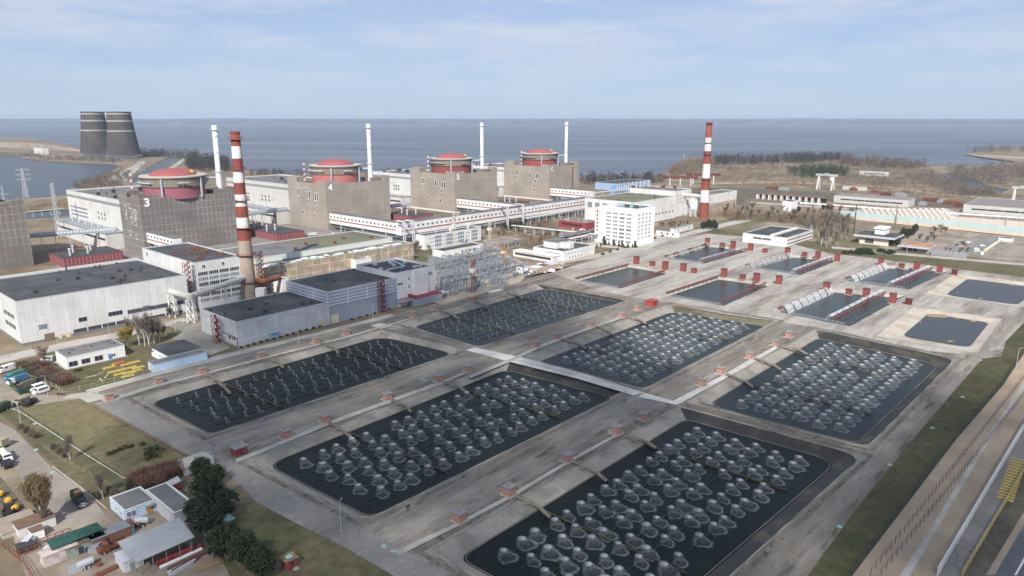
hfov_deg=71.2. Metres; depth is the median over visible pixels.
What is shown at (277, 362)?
inlet pipe
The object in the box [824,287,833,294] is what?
water curtain
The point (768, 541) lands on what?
pond kerb
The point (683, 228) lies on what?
shed
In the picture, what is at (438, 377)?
valve kiosk
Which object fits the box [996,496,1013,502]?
yellow slab
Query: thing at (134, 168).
canal road
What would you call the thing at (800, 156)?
woodland
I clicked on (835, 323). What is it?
pond kerb
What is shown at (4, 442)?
parked truck
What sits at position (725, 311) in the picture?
weedy verge
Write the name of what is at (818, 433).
pond kerb
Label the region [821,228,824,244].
poplar
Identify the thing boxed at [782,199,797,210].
white cabin
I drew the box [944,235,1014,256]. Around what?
car park asphalt
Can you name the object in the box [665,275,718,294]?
feeder pipe
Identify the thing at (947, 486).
barbed wire
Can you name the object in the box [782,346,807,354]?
inlet pipe
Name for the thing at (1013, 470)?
yellow slab
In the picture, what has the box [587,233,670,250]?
plaza
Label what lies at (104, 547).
parked truck
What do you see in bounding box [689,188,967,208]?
rail yard
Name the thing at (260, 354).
valve kiosk
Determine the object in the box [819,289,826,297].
water curtain
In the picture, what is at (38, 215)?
channel water
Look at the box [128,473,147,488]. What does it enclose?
shrub
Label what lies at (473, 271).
crane mast
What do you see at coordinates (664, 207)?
boiler hall
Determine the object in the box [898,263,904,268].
red kiosk
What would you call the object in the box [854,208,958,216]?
storage slab
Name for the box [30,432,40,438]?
shrub
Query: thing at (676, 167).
woodland
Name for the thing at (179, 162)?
canal road
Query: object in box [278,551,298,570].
pump kiosk
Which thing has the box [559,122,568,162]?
vent stack
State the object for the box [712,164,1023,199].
scrub
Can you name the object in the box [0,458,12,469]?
parked truck
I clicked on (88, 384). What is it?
wire fence
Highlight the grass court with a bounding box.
[832,238,878,247]
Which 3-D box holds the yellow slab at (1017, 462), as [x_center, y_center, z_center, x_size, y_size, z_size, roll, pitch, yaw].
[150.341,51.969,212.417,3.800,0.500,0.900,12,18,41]
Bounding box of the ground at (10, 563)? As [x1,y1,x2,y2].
[0,137,1023,575]
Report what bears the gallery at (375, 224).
on the ground at (10, 563)
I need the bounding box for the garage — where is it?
[145,482,194,522]
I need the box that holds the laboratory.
[742,225,812,246]
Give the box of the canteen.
[512,237,594,261]
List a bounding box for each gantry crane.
[816,173,837,190]
[1012,186,1023,199]
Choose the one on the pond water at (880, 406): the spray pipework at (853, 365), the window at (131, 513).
the spray pipework at (853, 365)
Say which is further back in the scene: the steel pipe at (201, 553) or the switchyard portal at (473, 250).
the switchyard portal at (473, 250)
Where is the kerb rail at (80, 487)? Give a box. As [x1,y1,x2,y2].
[53,466,106,508]
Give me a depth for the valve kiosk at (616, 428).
231.96 m
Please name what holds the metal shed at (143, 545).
on the ground at (10, 563)
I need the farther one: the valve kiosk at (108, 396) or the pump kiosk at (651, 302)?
the pump kiosk at (651, 302)
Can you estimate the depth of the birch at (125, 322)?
320.70 m
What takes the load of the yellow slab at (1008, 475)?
on the ground at (10, 563)
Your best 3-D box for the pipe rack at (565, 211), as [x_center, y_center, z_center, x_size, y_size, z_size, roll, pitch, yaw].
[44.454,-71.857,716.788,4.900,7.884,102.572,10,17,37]
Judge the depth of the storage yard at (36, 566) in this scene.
166.48 m
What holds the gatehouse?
on the ground at (10, 563)
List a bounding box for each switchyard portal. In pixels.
[426,255,438,271]
[437,271,448,283]
[440,274,454,290]
[444,280,458,296]
[445,268,457,281]
[449,263,461,273]
[449,273,462,288]
[454,277,467,293]
[458,271,470,285]
[459,254,470,268]
[463,276,476,291]
[466,269,479,281]
[468,248,479,259]
[469,263,481,275]
[472,275,484,288]
[480,250,490,263]
[480,272,492,286]
[482,266,494,279]
[484,259,496,273]
[488,269,500,284]
[490,264,502,275]
[491,257,503,267]
[496,267,508,282]
[498,257,510,266]
[498,262,509,275]
[504,266,516,279]
[512,264,523,277]
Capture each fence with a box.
[2,541,33,575]
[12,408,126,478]
[14,362,149,391]
[44,446,115,492]
[91,404,187,456]
[222,552,251,573]
[799,245,1023,278]
[852,352,1023,574]
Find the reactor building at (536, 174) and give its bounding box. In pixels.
[504,145,578,200]
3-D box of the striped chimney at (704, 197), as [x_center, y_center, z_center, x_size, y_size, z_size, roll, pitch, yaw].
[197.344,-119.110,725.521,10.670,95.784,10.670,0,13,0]
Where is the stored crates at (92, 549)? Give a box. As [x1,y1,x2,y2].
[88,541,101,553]
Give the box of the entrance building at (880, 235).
[853,225,903,245]
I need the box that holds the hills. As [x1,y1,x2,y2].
[0,118,1023,124]
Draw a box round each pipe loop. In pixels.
[395,220,405,241]
[404,220,414,243]
[499,205,508,228]
[515,203,523,224]
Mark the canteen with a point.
(547, 251)
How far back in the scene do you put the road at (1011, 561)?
165.62 m
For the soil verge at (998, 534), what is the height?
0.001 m
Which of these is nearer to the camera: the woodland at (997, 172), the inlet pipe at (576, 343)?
the inlet pipe at (576, 343)
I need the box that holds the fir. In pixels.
[122,479,133,489]
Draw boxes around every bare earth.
[414,244,432,261]
[468,209,593,252]
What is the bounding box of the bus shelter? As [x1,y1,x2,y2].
[897,242,968,257]
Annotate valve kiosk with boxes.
[102,391,113,401]
[152,376,162,384]
[197,366,206,373]
[255,351,265,358]
[277,427,291,439]
[311,336,319,343]
[318,413,330,423]
[341,328,351,335]
[380,391,392,400]
[408,310,416,316]
[430,304,438,310]
[432,373,443,382]
[449,507,467,525]
[462,364,472,372]
[467,296,473,301]
[499,482,518,498]
[530,340,540,347]
[552,332,560,338]
[559,450,573,464]
[586,320,594,326]
[609,423,624,436]
[617,311,625,318]
[633,304,641,310]
[636,410,649,421]
[695,376,708,386]
[714,365,725,374]
[744,350,753,358]
[770,338,778,346]
[783,330,793,338]
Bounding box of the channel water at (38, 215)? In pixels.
[26,211,69,218]
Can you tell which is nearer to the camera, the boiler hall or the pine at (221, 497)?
the pine at (221, 497)
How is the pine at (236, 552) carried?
on the ground at (10, 563)
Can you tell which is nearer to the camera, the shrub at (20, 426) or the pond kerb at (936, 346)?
the shrub at (20, 426)
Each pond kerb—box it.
[141,331,458,433]
[253,360,626,518]
[403,284,626,345]
[435,407,856,575]
[525,305,774,388]
[571,264,671,288]
[660,244,747,263]
[661,276,773,305]
[695,330,952,445]
[740,254,841,274]
[771,288,906,326]
[839,265,950,289]
[874,306,1002,352]
[924,274,1023,307]
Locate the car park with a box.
[880,227,1023,262]
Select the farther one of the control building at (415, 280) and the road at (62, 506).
the control building at (415, 280)
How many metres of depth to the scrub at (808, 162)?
1452.08 m
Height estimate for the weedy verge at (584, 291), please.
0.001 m
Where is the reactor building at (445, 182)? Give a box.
[410,153,496,212]
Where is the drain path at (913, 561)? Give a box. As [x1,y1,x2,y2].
[900,383,1023,575]
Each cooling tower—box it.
[80,112,106,156]
[106,112,141,158]
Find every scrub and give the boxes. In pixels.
[0,140,77,149]
[27,202,68,210]
[117,156,232,180]
[481,216,556,247]
[677,160,939,174]
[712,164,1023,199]
[718,210,855,227]
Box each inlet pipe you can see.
[206,373,231,394]
[268,357,284,368]
[319,341,339,353]
[328,421,357,443]
[391,399,412,412]
[439,309,457,318]
[444,381,468,394]
[474,300,488,308]
[506,291,523,298]
[515,494,551,518]
[561,338,586,349]
[572,460,607,481]
[595,325,612,335]
[624,434,656,448]
[627,316,646,323]
[726,373,753,387]
[753,357,780,369]
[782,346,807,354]
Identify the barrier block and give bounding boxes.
[976,218,982,222]
[988,219,994,224]
[1016,221,1022,226]
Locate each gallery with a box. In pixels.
[146,230,181,246]
[329,211,397,237]
[395,197,586,240]
[457,197,519,219]
[550,187,594,199]
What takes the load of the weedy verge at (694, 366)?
on the concrete terrace at (802, 547)
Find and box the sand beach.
[973,155,1023,158]
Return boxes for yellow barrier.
[961,467,1023,575]
[983,239,1001,252]
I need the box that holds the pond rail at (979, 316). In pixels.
[917,306,1007,346]
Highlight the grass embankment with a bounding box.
[796,240,1023,276]
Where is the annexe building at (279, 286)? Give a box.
[270,275,288,292]
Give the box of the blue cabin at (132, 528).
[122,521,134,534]
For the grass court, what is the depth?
584.35 m
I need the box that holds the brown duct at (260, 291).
[255,275,281,296]
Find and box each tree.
[15,471,52,518]
[31,345,48,362]
[60,433,73,459]
[92,471,104,498]
[117,325,132,347]
[160,322,165,334]
[165,305,171,314]
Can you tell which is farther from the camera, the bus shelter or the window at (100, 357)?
the bus shelter
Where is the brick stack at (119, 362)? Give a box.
[113,360,125,364]
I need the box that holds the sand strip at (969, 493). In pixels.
[853,354,1023,575]
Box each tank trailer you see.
[76,556,98,570]
[134,516,150,526]
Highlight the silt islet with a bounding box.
[926,314,947,317]
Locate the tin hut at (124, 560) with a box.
[113,549,143,572]
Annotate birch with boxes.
[123,315,133,343]
[127,313,140,344]
[134,311,147,345]
[138,313,151,346]
[142,312,158,343]
[155,315,162,341]
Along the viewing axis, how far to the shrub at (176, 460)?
207.59 m
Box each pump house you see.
[49,243,123,267]
[250,220,304,240]
[391,208,432,220]
[501,197,529,203]
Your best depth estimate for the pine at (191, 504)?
176.87 m
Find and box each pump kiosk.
[223,513,234,526]
[228,441,248,456]
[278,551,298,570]
[645,298,657,306]
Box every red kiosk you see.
[633,256,639,264]
[649,261,654,266]
[662,261,668,269]
[679,263,686,271]
[691,268,697,273]
[705,238,710,244]
[719,268,727,277]
[730,241,735,248]
[738,274,746,279]
[747,243,753,250]
[752,272,760,282]
[775,275,782,284]
[784,247,790,255]
[814,251,821,258]
[822,281,830,291]
[833,253,840,261]
[844,288,852,295]
[861,287,870,298]
[878,257,883,265]
[887,292,897,303]
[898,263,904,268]
[903,297,912,305]
[912,261,919,269]
[935,264,943,272]
[950,269,957,275]
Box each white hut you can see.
[27,524,44,538]
[516,266,527,272]
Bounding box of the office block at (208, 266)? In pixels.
[142,242,241,308]
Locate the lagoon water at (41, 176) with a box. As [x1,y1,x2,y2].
[0,156,116,199]
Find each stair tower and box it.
[182,261,194,309]
[210,313,220,343]
[255,250,264,286]
[377,279,385,312]
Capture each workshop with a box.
[0,258,188,345]
[199,291,329,346]
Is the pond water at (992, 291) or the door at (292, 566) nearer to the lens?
the door at (292, 566)
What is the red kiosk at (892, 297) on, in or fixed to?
on the concrete terrace at (763, 302)
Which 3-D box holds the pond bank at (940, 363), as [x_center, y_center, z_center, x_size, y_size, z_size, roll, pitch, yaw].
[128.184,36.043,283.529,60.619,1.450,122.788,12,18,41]
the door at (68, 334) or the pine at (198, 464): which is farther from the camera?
the door at (68, 334)
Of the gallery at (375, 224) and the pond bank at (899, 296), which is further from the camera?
the gallery at (375, 224)
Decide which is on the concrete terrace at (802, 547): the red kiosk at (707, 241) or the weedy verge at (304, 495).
the weedy verge at (304, 495)
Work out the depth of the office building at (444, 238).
573.50 m
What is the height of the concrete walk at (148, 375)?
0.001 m
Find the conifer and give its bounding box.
[601,236,606,244]
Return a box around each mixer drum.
[0,490,4,497]
[2,497,12,504]
[11,504,18,513]
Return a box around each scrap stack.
[778,187,789,190]
[879,192,890,195]
[895,192,907,196]
[918,201,927,205]
[948,201,960,204]
[954,203,963,206]
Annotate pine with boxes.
[182,492,214,524]
[185,473,226,501]
[186,501,227,534]
[188,456,212,477]
[202,524,231,557]
[204,463,226,483]
[211,487,240,513]
[217,520,241,546]
[225,530,259,565]
[242,543,278,575]
[894,238,900,245]
[904,228,912,236]
[912,224,918,230]
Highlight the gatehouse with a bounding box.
[55,338,127,369]
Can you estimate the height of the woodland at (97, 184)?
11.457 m
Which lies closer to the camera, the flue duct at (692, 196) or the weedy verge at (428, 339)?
the weedy verge at (428, 339)
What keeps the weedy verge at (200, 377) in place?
on the concrete terrace at (802, 547)
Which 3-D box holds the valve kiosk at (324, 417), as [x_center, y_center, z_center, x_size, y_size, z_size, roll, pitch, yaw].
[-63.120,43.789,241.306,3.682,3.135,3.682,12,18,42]
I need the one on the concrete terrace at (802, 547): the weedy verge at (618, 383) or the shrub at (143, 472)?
the weedy verge at (618, 383)
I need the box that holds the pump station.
[34,147,48,154]
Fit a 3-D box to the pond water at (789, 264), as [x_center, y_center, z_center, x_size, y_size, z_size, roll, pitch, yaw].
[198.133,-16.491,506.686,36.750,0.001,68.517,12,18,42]
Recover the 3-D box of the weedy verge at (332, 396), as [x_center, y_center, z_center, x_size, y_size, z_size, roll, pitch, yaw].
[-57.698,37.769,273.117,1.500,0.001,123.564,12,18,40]
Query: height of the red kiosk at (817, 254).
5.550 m
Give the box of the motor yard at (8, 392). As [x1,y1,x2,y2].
[0,376,83,413]
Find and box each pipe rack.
[26,208,63,217]
[29,227,115,251]
[248,207,286,223]
[390,202,410,211]
[511,225,598,241]
[524,207,583,224]
[594,189,628,196]
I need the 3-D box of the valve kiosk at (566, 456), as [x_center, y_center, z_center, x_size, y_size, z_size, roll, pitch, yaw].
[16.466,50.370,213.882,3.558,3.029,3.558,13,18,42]
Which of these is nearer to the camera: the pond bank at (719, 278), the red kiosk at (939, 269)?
the pond bank at (719, 278)
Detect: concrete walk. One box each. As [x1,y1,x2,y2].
[86,314,394,392]
[110,317,413,401]
[235,372,467,461]
[396,434,617,554]
[470,317,620,377]
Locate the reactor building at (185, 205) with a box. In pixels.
[118,162,237,253]
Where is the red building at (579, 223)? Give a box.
[558,217,594,229]
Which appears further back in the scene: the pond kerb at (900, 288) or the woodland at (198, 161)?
the woodland at (198, 161)
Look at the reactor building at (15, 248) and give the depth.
486.77 m
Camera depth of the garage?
185.52 m
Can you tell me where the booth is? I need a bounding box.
[998,236,1014,241]
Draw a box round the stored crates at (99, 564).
[94,562,103,566]
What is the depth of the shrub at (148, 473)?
199.88 m
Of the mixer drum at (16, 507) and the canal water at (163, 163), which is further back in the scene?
the canal water at (163, 163)
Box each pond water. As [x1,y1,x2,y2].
[154,338,448,432]
[273,371,608,515]
[416,289,617,345]
[463,420,830,575]
[541,313,762,387]
[580,267,664,287]
[668,246,745,262]
[669,280,767,304]
[713,339,935,442]
[749,257,832,274]
[780,292,897,325]
[848,268,943,288]
[904,316,987,345]
[948,279,1023,303]
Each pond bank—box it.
[142,332,457,432]
[255,362,622,516]
[403,285,625,327]
[437,408,854,575]
[526,305,774,377]
[573,265,669,280]
[662,245,747,257]
[663,277,771,295]
[696,330,950,444]
[742,255,833,266]
[772,289,905,325]
[840,265,949,288]
[876,306,1001,351]
[925,274,1023,306]
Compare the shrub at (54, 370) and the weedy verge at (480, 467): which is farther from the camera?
the shrub at (54, 370)
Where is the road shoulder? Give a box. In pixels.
[986,513,1023,574]
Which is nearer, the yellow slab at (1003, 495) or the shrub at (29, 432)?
the yellow slab at (1003, 495)
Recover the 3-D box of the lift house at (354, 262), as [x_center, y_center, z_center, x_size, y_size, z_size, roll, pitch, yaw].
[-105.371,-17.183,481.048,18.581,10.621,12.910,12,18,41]
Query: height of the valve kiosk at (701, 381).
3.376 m
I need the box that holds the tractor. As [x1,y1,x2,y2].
[126,518,140,528]
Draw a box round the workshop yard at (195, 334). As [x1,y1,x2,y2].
[169,321,229,355]
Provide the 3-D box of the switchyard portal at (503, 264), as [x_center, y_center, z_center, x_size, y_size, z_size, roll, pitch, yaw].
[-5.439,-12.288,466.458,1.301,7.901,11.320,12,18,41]
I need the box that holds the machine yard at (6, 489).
[0,478,23,517]
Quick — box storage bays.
[756,193,826,202]
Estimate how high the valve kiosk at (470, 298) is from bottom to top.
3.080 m
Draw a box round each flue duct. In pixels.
[167,275,245,322]
[682,193,699,216]
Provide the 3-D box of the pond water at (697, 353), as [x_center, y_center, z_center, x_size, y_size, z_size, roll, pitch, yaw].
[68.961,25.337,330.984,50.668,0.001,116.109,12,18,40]
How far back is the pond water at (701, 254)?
544.66 m
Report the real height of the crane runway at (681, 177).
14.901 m
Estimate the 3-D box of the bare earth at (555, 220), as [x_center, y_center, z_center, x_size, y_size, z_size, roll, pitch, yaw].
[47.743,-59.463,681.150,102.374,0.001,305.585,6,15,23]
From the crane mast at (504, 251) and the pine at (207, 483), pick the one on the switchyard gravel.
the crane mast at (504, 251)
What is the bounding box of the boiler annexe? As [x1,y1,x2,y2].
[630,184,691,216]
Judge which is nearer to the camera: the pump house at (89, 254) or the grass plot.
the grass plot
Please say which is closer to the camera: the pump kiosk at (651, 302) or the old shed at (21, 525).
the old shed at (21, 525)
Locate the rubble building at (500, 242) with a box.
[483,237,520,250]
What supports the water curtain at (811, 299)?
on the pond water at (822, 308)
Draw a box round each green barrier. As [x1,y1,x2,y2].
[6,379,20,394]
[19,383,38,394]
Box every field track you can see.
[710,181,955,190]
[753,202,848,208]
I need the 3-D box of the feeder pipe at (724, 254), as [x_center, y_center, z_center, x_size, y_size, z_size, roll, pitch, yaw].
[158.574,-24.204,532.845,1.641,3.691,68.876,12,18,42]
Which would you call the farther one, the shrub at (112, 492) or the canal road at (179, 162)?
the canal road at (179, 162)
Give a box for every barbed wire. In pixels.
[871,378,1021,569]
[883,392,1023,566]
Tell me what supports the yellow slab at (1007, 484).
on the ground at (10, 563)
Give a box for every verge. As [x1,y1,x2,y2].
[1,407,169,498]
[124,397,206,439]
[126,328,380,397]
[205,351,468,439]
[231,359,502,459]
[234,460,363,527]
[363,388,640,527]
[381,328,470,348]
[389,322,475,347]
[390,282,534,322]
[411,549,465,575]
[413,403,676,550]
[480,300,634,348]
[513,302,668,355]
[535,282,633,299]
[556,230,747,263]
[586,374,639,388]
[645,320,784,392]
[667,302,782,320]
[678,403,874,455]
[682,402,872,452]
[684,326,813,401]
[737,455,874,575]
[810,326,962,358]
[869,358,963,451]
[963,472,1023,575]
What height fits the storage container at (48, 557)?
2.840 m
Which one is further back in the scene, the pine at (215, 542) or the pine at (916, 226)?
the pine at (916, 226)
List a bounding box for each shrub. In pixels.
[13,359,30,368]
[17,423,24,429]
[19,360,32,370]
[21,426,30,433]
[24,364,41,373]
[26,429,35,436]
[29,359,41,368]
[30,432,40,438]
[31,368,46,377]
[34,358,53,367]
[36,370,52,378]
[39,364,56,370]
[39,372,57,382]
[46,374,61,384]
[47,368,61,374]
[48,442,56,449]
[53,373,69,385]
[55,370,70,376]
[55,446,62,453]
[60,450,67,457]
[61,374,76,383]
[93,490,104,499]
[102,484,113,493]
[107,488,118,495]
[124,468,146,483]
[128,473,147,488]
[130,465,153,476]
[135,474,155,489]
[139,444,165,460]
[139,463,160,472]
[140,469,155,483]
[148,472,170,486]
[151,468,168,479]
[152,461,166,474]
[157,465,177,478]
[159,458,174,467]
[161,456,183,466]
[167,462,186,477]
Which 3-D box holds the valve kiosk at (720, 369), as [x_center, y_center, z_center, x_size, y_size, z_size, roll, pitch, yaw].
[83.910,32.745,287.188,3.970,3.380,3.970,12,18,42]
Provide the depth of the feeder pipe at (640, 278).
454.87 m
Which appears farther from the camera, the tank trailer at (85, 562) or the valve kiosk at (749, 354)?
the valve kiosk at (749, 354)
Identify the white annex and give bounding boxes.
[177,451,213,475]
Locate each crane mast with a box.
[451,213,458,244]
[470,258,476,292]
[487,221,491,238]
[501,245,505,262]
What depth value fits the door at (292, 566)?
162.42 m
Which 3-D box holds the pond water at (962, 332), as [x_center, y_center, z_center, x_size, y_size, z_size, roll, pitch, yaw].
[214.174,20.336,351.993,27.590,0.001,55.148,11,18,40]
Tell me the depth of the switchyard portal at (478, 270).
445.09 m
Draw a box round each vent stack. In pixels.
[206,125,222,187]
[360,124,372,180]
[473,123,484,168]
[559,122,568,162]
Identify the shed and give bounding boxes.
[11,509,56,537]
[47,522,102,549]
[117,517,194,575]
[167,476,180,490]
[254,241,412,287]
[528,265,543,272]
[536,263,550,270]
[543,262,559,268]
[595,179,650,189]
[611,184,634,193]
[656,230,679,237]
[670,224,692,231]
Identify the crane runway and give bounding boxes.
[663,176,697,185]
[686,173,720,184]
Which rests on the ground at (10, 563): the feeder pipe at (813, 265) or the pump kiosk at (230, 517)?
the pump kiosk at (230, 517)
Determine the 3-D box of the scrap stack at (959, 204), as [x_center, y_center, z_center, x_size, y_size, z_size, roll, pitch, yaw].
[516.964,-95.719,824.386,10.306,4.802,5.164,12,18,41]
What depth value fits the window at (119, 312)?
348.95 m
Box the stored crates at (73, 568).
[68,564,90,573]
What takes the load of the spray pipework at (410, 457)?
on the pond water at (332, 487)
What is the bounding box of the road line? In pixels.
[1014,558,1023,574]
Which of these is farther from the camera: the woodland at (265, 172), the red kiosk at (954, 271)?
the woodland at (265, 172)
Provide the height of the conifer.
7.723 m
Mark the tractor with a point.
(137, 524)
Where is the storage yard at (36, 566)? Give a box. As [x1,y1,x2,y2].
[13,511,228,575]
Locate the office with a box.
[433,242,482,257]
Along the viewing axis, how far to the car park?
588.97 m
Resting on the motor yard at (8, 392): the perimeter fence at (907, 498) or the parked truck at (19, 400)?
the parked truck at (19, 400)
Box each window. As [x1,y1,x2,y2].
[38,324,46,329]
[68,360,77,366]
[78,316,86,321]
[81,358,89,363]
[94,355,102,360]
[108,310,122,316]
[126,509,136,517]
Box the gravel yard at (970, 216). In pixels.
[834,206,1023,237]
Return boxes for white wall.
[937,424,1023,575]
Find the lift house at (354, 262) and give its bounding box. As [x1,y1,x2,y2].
[350,256,370,268]
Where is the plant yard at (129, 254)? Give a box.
[49,212,593,287]
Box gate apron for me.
[63,392,114,402]
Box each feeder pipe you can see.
[575,263,628,277]
[617,270,665,286]
[664,243,705,255]
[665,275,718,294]
[702,248,746,261]
[719,281,766,304]
[745,253,786,264]
[777,288,822,309]
[795,257,832,273]
[832,292,885,321]
[893,267,932,285]
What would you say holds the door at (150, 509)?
in the blue house at (133, 503)
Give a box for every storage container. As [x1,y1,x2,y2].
[38,541,77,567]
[65,531,104,558]
[88,520,130,544]
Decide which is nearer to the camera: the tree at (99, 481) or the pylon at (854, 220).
the tree at (99, 481)
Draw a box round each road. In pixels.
[0,318,186,362]
[0,422,104,523]
[108,162,144,180]
[170,156,187,167]
[557,217,762,263]
[875,188,1011,199]
[994,526,1023,575]
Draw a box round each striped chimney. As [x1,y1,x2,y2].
[228,131,257,299]
[699,122,713,217]
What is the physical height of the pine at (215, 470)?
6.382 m
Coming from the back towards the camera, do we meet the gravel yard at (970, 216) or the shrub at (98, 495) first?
the gravel yard at (970, 216)
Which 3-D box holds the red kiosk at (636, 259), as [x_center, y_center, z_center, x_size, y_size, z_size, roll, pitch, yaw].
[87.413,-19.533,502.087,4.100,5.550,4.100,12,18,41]
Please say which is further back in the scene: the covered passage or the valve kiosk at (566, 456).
the covered passage
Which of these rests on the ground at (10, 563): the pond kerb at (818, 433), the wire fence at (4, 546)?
the wire fence at (4, 546)
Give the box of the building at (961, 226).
[840,210,1023,236]
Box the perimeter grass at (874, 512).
[808,323,1023,575]
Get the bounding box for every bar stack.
[93,563,118,575]
[167,559,195,575]
[194,557,222,572]
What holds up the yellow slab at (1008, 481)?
on the ground at (10, 563)
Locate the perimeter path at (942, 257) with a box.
[832,246,1023,264]
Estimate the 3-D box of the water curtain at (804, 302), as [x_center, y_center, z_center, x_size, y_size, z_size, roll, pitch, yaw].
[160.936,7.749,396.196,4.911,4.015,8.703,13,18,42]
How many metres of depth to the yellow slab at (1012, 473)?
205.54 m
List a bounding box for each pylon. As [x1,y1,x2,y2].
[17,168,29,198]
[50,183,62,237]
[853,205,856,234]
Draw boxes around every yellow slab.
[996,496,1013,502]
[997,493,1014,499]
[998,490,1015,496]
[1000,485,1016,490]
[1000,487,1016,493]
[1002,482,1017,487]
[1003,479,1018,484]
[1004,476,1019,482]
[1005,473,1020,479]
[1006,471,1021,476]
[1007,468,1020,472]
[1008,465,1022,469]
[1009,462,1023,467]
[1010,460,1023,464]
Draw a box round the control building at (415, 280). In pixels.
[356,257,448,308]
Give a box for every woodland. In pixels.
[0,151,139,162]
[72,167,133,188]
[140,147,199,157]
[183,152,231,170]
[249,167,409,176]
[578,170,665,183]
[666,156,717,174]
[712,151,853,164]
[785,162,849,177]
[833,173,916,184]
[837,154,928,168]
[904,169,1002,195]
[947,160,1023,185]
[965,144,1023,152]
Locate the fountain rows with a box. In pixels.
[597,313,913,376]
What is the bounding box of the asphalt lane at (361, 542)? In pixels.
[94,399,445,575]
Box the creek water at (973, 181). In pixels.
[935,173,1006,192]
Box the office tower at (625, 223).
[594,201,654,246]
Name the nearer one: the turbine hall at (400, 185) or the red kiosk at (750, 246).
the red kiosk at (750, 246)
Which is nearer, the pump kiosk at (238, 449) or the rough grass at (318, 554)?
the rough grass at (318, 554)
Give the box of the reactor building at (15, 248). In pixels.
[0,198,33,269]
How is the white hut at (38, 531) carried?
on the ground at (10, 563)
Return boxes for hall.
[55,185,142,248]
[217,231,391,263]
[226,174,311,224]
[286,268,396,323]
[373,168,410,207]
[473,162,520,196]
[585,192,675,221]
[690,189,736,213]
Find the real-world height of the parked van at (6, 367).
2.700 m
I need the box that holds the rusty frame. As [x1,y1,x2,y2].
[16,528,71,554]
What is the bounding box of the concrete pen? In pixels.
[0,508,33,539]
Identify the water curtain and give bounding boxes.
[783,303,794,313]
[791,300,802,310]
[797,297,808,306]
[803,294,814,303]
[810,291,820,300]
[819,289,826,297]
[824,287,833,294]
[824,312,836,320]
[852,274,859,281]
[865,268,874,275]
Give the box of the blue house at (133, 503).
[109,486,155,520]
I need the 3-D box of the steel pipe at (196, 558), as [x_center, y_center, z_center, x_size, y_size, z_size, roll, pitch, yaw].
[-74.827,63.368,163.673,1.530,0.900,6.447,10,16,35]
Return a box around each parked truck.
[0,400,11,411]
[0,436,9,447]
[0,447,12,460]
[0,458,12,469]
[2,502,14,516]
[3,369,25,380]
[6,372,28,384]
[12,393,30,405]
[13,378,36,390]
[22,398,37,406]
[29,377,43,386]
[70,488,87,507]
[96,535,126,554]
[306,232,316,236]
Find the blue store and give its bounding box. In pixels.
[147,339,207,371]
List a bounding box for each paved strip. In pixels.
[370,323,391,328]
[467,347,643,394]
[639,346,778,404]
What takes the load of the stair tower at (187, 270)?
on the ground at (10, 563)
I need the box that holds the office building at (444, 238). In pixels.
[416,225,480,249]
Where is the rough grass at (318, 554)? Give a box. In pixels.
[218,502,392,575]
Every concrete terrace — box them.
[94,273,1003,575]
[552,234,1023,353]
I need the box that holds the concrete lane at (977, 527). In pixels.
[939,430,1023,575]
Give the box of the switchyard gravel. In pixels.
[433,251,530,304]
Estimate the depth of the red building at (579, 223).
663.08 m
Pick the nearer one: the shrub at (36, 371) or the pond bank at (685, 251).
the shrub at (36, 371)
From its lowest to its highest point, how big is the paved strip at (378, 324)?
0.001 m
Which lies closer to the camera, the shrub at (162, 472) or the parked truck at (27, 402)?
the shrub at (162, 472)
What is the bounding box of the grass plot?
[5,321,237,391]
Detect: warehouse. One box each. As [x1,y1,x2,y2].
[834,194,914,206]
[842,186,867,190]
[860,171,889,175]
[963,198,1023,216]
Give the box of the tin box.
[14,538,34,553]
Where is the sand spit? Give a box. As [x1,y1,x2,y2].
[0,142,79,150]
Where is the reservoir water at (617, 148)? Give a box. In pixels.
[0,123,1023,298]
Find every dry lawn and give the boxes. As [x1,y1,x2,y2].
[20,399,184,476]
[718,216,766,226]
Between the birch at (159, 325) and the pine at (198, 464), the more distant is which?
the birch at (159, 325)
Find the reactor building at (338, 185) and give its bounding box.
[287,159,390,229]
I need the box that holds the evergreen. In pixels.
[712,222,718,227]
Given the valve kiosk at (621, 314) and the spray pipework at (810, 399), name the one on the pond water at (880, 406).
the spray pipework at (810, 399)
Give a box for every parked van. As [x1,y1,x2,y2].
[0,363,15,372]
[30,381,45,390]
[32,385,49,394]
[40,355,54,361]
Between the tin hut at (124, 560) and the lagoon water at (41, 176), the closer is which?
the tin hut at (124, 560)
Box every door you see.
[58,331,70,338]
[78,546,83,554]
[130,562,134,570]
[147,506,152,513]
[158,505,164,517]
[165,510,170,520]
[270,331,278,338]
[290,561,294,568]
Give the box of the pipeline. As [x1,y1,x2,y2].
[800,202,1023,219]
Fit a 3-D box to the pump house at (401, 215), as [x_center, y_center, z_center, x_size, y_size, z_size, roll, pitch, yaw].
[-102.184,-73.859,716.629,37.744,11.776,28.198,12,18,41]
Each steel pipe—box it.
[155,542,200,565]
[159,547,201,568]
[167,548,208,570]
[171,556,198,572]
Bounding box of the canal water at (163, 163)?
[129,157,181,182]
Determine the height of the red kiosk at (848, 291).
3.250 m
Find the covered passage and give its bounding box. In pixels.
[559,228,594,241]
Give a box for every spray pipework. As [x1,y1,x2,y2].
[174,370,331,423]
[298,418,486,499]
[299,342,430,381]
[429,377,583,436]
[430,310,540,340]
[499,488,715,575]
[501,292,601,317]
[564,338,690,379]
[624,430,801,518]
[632,316,743,347]
[736,375,876,430]
[793,344,911,389]

